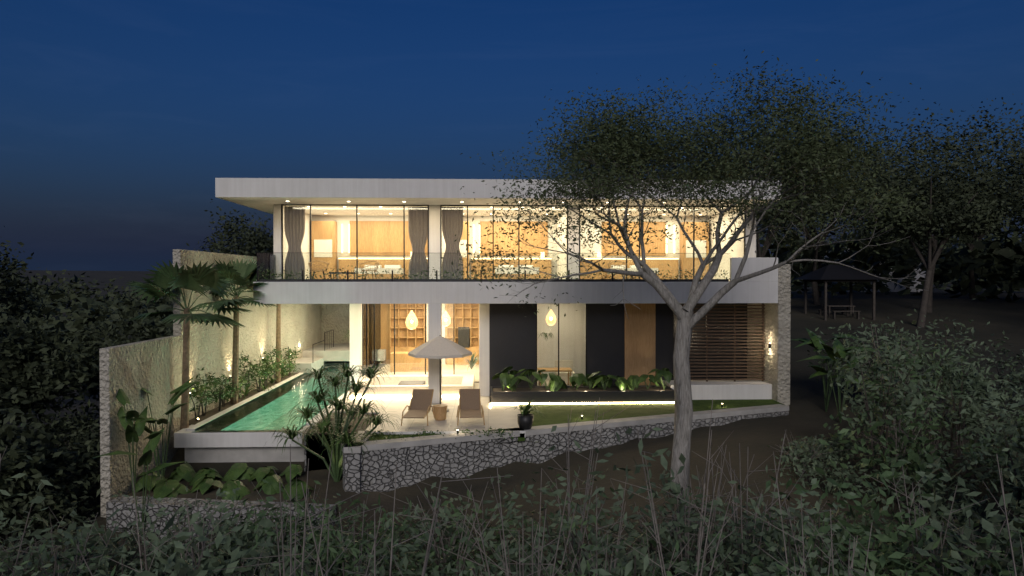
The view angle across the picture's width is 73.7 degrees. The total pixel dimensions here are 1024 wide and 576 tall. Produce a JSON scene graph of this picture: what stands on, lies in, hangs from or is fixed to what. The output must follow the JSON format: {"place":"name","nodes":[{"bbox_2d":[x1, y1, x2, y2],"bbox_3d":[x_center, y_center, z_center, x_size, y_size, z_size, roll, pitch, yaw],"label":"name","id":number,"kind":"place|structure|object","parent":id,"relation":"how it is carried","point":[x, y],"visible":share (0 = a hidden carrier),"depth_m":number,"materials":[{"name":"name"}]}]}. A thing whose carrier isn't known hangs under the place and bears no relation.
{"place":"outdoors","nodes":[
{"label":"outdoors","id":0,"kind":"place"},
{"bbox_2d":[203,362,350,431],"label":"pool water","id":1,"kind":"structure","parent":0,"point":[304,375],"depth_m":28.41,"materials":[{"name":"teal liquid"}]},
{"bbox_2d":[189,262,729,439],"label":"garden plants","id":2,"kind":"object","parent":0,"point":[200,391],"depth_m":25.15,"materials":[{"name":"green plant"}]},
{"bbox_2d":[0,270,1023,575],"bbox_3d":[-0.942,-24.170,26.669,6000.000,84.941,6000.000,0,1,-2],"label":"ground","id":3,"kind":"structure","parent":0,"point":[746,440],"depth_m":20.44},
{"bbox_2d":[124,258,280,429],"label":"palm trees","id":4,"kind":"object","parent":3,"relation":"on","point":[166,279],"visible":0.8,"depth_m":21.03,"materials":[{"name":"green plant"}]},
{"bbox_2d":[174,361,385,462],"bbox_3d":[-8.600,5.567,29.293,4.250,2.800,17.600,0,1,-2],"label":"pool basin","id":5,"kind":"object","parent":3,"relation":"on","point":[199,444],"visible":0.39,"depth_m":21.66,"materials":[{"name":"concrete"}]},
{"bbox_2d":[90,330,673,534],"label":"garden plants","id":6,"kind":"object","parent":3,"relation":"on","point":[203,480],"visible":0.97,"depth_m":19.27,"materials":[{"name":"green plant"}]},
{"bbox_2d":[99,249,790,517],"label":"stucco boundary walls","id":7,"kind":"structure","parent":3,"relation":"on","point":[153,367],"depth_m":23.28,"materials":[{"name":"beige paint"}]},
{"bbox_2d":[106,404,788,541],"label":"rubble retaining walls","id":8,"kind":"structure","parent":3,"relation":"on","point":[418,459],"depth_m":19.67,"materials":[{"name":"stone"}]},
{"bbox_2d":[215,178,781,402],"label":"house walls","id":9,"kind":"structure","parent":3,"relation":"on","point":[269,195],"depth_m":25.34,"materials":[{"name":"white paint"}]},
{"bbox_2d":[284,206,304,278],"bbox_3d":[-8.666,-1.766,27.214,0.820,2.980,0.122,0,1,-2],"label":"curtain","id":10,"kind":"object","parent":9,"relation":"hanging from","point":[294,222],"visible":0.94,"depth_m":27.21,"materials":[{"name":"fabric"}]},
{"bbox_2d":[308,260,328,278],"bbox_3d":[-7.363,-0.648,26.053,0.772,0.820,0.676,0,1,-2],"label":"rattan chair","id":11,"kind":"object","parent":9,"relation":"on","point":[313,270],"visible":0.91,"depth_m":26.15,"materials":[{"name":"beige wicker"}]},
{"bbox_2d":[329,272,358,278],"bbox_3d":[-6.413,-0.421,26.039,1.000,0.360,0.600,0,1,-2],"label":"table","id":12,"kind":"object","parent":9,"relation":"on","point":[344,273],"visible":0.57,"depth_m":25.75,"materials":[{"name":"wood"}]},
{"bbox_2d":[359,261,378,278],"bbox_3d":[-5.464,-0.649,26.168,0.771,0.820,0.677,0,1,-2],"label":"rattan chair","id":13,"kind":"object","parent":9,"relation":"on","point":[370,265],"visible":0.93,"depth_m":26.23,"materials":[{"name":"beige wicker"}]},
{"bbox_2d":[405,310,417,329],"bbox_3d":[-4.829,1.235,32.870,0.616,1.530,0.601,0,1,-2],"label":"pendant lamp","id":14,"kind":"object","parent":9,"relation":"attached to","point":[411,322],"visible":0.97,"depth_m":32.74,"materials":[{"name":"brown"}]},
{"bbox_2d":[408,207,427,278],"bbox_3d":[-3.759,-1.769,27.384,0.800,2.980,0.123,0,1,-2],"label":"curtain","id":15,"kind":"object","parent":9,"relation":"hanging from","point":[418,225],"visible":0.92,"depth_m":27.39,"materials":[{"name":"fabric"}]},
{"bbox_2d":[442,311,450,325],"bbox_3d":[-3.251,1.171,33.525,0.504,1.420,0.491,0,1,-2],"label":"pendant lamp","id":16,"kind":"object","parent":9,"relation":"hanging from","point":[445,321],"visible":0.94,"depth_m":33.42,"materials":[{"name":"brown"}]},
{"bbox_2d":[442,207,462,278],"bbox_3d":[-2.390,-1.769,27.433,0.860,2.980,0.123,0,1,-2],"label":"curtain","id":17,"kind":"object","parent":9,"relation":"hanging from","point":[452,222],"visible":0.9,"depth_m":27.43,"materials":[{"name":"fabric"}]},
{"bbox_2d":[471,261,489,278],"bbox_3d":[-1.220,-0.651,26.314,0.774,0.820,0.673,0,1,-2],"label":"rattan chair","id":18,"kind":"object","parent":9,"relation":"on","point":[479,270],"visible":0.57,"depth_m":26.42,"materials":[{"name":"beige wicker"}]},
{"bbox_2d":[259,279,728,281],"bbox_3d":[-0.582,-0.281,25.274,17.300,0.100,0.280,0,1,-2],"label":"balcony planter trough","id":19,"kind":"object","parent":9,"relation":"on","point":[471,280],"visible":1,"depth_m":25.09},
{"bbox_2d":[257,204,745,385],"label":"window frames","id":20,"kind":"structure","parent":9,"relation":"attached to","point":[310,205],"depth_m":27.17,"materials":[{"name":"black metal"}]},
{"bbox_2d":[546,309,555,325],"bbox_3d":[1.627,1.047,28.490,0.448,1.040,0.437,0,1,-2],"label":"pendant lamp","id":21,"kind":"object","parent":9,"relation":"hanging from","point":[553,316],"visible":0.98,"depth_m":28.41,"materials":[{"name":"brown"}]},
{"bbox_2d":[608,261,626,277],"bbox_3d":[4.078,-0.654,26.499,0.774,0.820,0.673,0,1,-2],"label":"rattan chair","id":22,"kind":"object","parent":9,"relation":"on","point":[618,265],"visible":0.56,"depth_m":26.68,"materials":[{"name":"beige wicker"}]},
{"bbox_2d":[489,303,746,395],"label":"facade panels","id":23,"kind":"object","parent":9,"relation":"attached to","point":[640,342],"visible":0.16,"depth_m":26.67,"materials":[{"name":"brown wood"}]},
{"bbox_2d":[681,303,764,381],"bbox_3d":[8.138,2.102,26.600,3.420,3.100,0.140,0,1,-2],"label":"slat screen","id":24,"kind":"object","parent":9,"relation":"attached to","point":[762,376],"visible":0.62,"depth_m":26.55,"materials":[{"name":"brown wood"}]},
{"bbox_2d":[0,314,1023,575],"bbox_3d":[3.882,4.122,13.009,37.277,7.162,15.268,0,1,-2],"label":"shrubs","id":25,"kind":"object","parent":3,"relation":"on","point":[176,562],"depth_m":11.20,"materials":[{"name":"green plant"}]},
{"bbox_2d":[0,200,1023,362],"bbox_3d":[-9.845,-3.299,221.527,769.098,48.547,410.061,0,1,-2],"label":"background trees","id":26,"kind":"object","parent":3,"relation":"on","point":[994,263],"visible":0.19,"depth_m":66.46,"materials":[{"name":"green plant"}]},
{"bbox_2d":[0,88,1023,540],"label":"trees","id":27,"kind":"object","parent":3,"relation":"on","point":[24,356],"depth_m":40.01,"materials":[{"name":"green plant"}]},
{"bbox_2d":[0,327,1023,552],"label":"slope scrub","id":28,"kind":"object","parent":3,"relation":"on","point":[82,426],"depth_m":19.16,"materials":[{"name":"green plant"}]},
{"bbox_2d":[491,91,927,504],"bbox_3d":[4.256,0.620,16.298,9.582,10.322,8.057,0,1,-2],"label":"tree trunk and branches","id":29,"kind":"object","parent":3,"relation":"on","point":[687,320],"visible":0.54,"depth_m":16.73,"materials":[{"name":"grey plant"}]},
{"bbox_2d":[441,49,958,316],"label":"tree leaves","id":30,"kind":"object","parent":29,"relation":"attached to","point":[794,145],"visible":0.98,"depth_m":15.93,"materials":[{"name":"green plant"}]},
{"bbox_2d":[791,328,881,422],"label":"banana plants","id":31,"kind":"object","parent":3,"relation":"on","point":[842,352],"depth_m":24.11,"materials":[{"name":"green plant"}]},
{"bbox_2d":[794,265,884,319],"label":"gazebo","id":32,"kind":"object","parent":3,"relation":"on","point":[833,273],"visible":0.84,"depth_m":44.77,"materials":[{"name":"brown wood"}]},
{"bbox_2d":[824,240,925,291],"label":"distant house","id":33,"kind":"structure","parent":3,"relation":"on","point":[898,286],"depth_m":85.76,"materials":[{"name":"paint"}]},
{"bbox_2d":[807,309,1023,436],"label":"scrub foliage","id":34,"kind":"object","parent":3,"relation":"on","point":[1018,388],"visible":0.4,"depth_m":23.90,"materials":[{"name":"green plant"}]},
{"bbox_2d":[0,0,1023,270],"label":"sky","id":35,"kind":"structure","parent":0,"point":[120,120],"materials":[{"name":"blue"}]},
{"bbox_2d":[291,344,783,470],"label":"terrace and lawn","id":36,"kind":"structure","parent":0,"point":[554,407],"depth_m":24.44,"materials":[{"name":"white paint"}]},
{"bbox_2d":[401,389,433,425],"bbox_3d":[-2.995,3.833,21.893,0.894,0.874,1.969,0,1,2],"label":"sun lounger","id":37,"kind":"object","parent":36,"relation":"on","point":[420,406],"visible":0.94,"depth_m":22.29,"materials":[{"name":"fabric"}]},
{"bbox_2d":[408,335,471,411],"bbox_3d":[-2.471,2.932,23.518,2.033,2.620,2.033,0,1,-24],"label":"patio umbrella","id":38,"kind":"object","parent":36,"relation":"on","point":[440,347],"visible":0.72,"depth_m":22.93,"materials":[{"name":"fabric"}]},
{"bbox_2d":[433,404,447,420],"bbox_3d":[-2.320,4.031,22.087,0.470,0.460,0.458,0,1,-2],"label":"side table","id":39,"kind":"object","parent":36,"relation":"on","point":[440,412],"visible":1,"depth_m":21.92,"materials":[{"name":"brown wood"}]},
{"bbox_2d":[456,389,484,425],"bbox_3d":[-1.340,3.833,21.951,0.944,0.874,2.002,0,1,-2],"label":"sun lounger","id":40,"kind":"object","parent":36,"relation":"on","point":[470,406],"visible":1,"depth_m":22.34,"materials":[{"name":"fabric"}]},
{"bbox_2d":[189,330,770,433],"bbox_3d":[-3.491,3.168,25.960,22.974,2.125,13.816,0,1,31],"label":"handrail and light fittings","id":41,"kind":"object","parent":36,"relation":"on","point":[769,347],"visible":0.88,"depth_m":34.80,"materials":[{"name":"black metal"}]},
{"bbox_2d":[517,413,533,429],"bbox_3d":[0.407,4.068,20.782,0.500,0.420,0.487,0,1,-2],"label":"plant pot","id":42,"kind":"object","parent":36,"relation":"on","point":[525,422],"visible":0.98,"depth_m":20.60,"materials":[{"name":"black ceramic"}]},
{"bbox_2d":[376,281,729,385],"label":"interior floors","id":43,"kind":"structure","parent":36,"relation":"on","point":[459,369],"depth_m":33.25,"materials":[{"name":"beige tile"}]},
{"bbox_2d":[257,253,380,374],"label":"glass panes","id":44,"kind":"object","parent":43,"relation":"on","point":[268,260],"visible":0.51,"depth_m":32.99,"materials":[{"name":"white"}]},
{"bbox_2d":[287,201,708,397],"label":"interior fittings","id":45,"kind":"object","parent":43,"relation":"on","point":[380,237],"visible":0.53,"depth_m":31.77,"materials":[{"name":"brown wood"}]}
]}

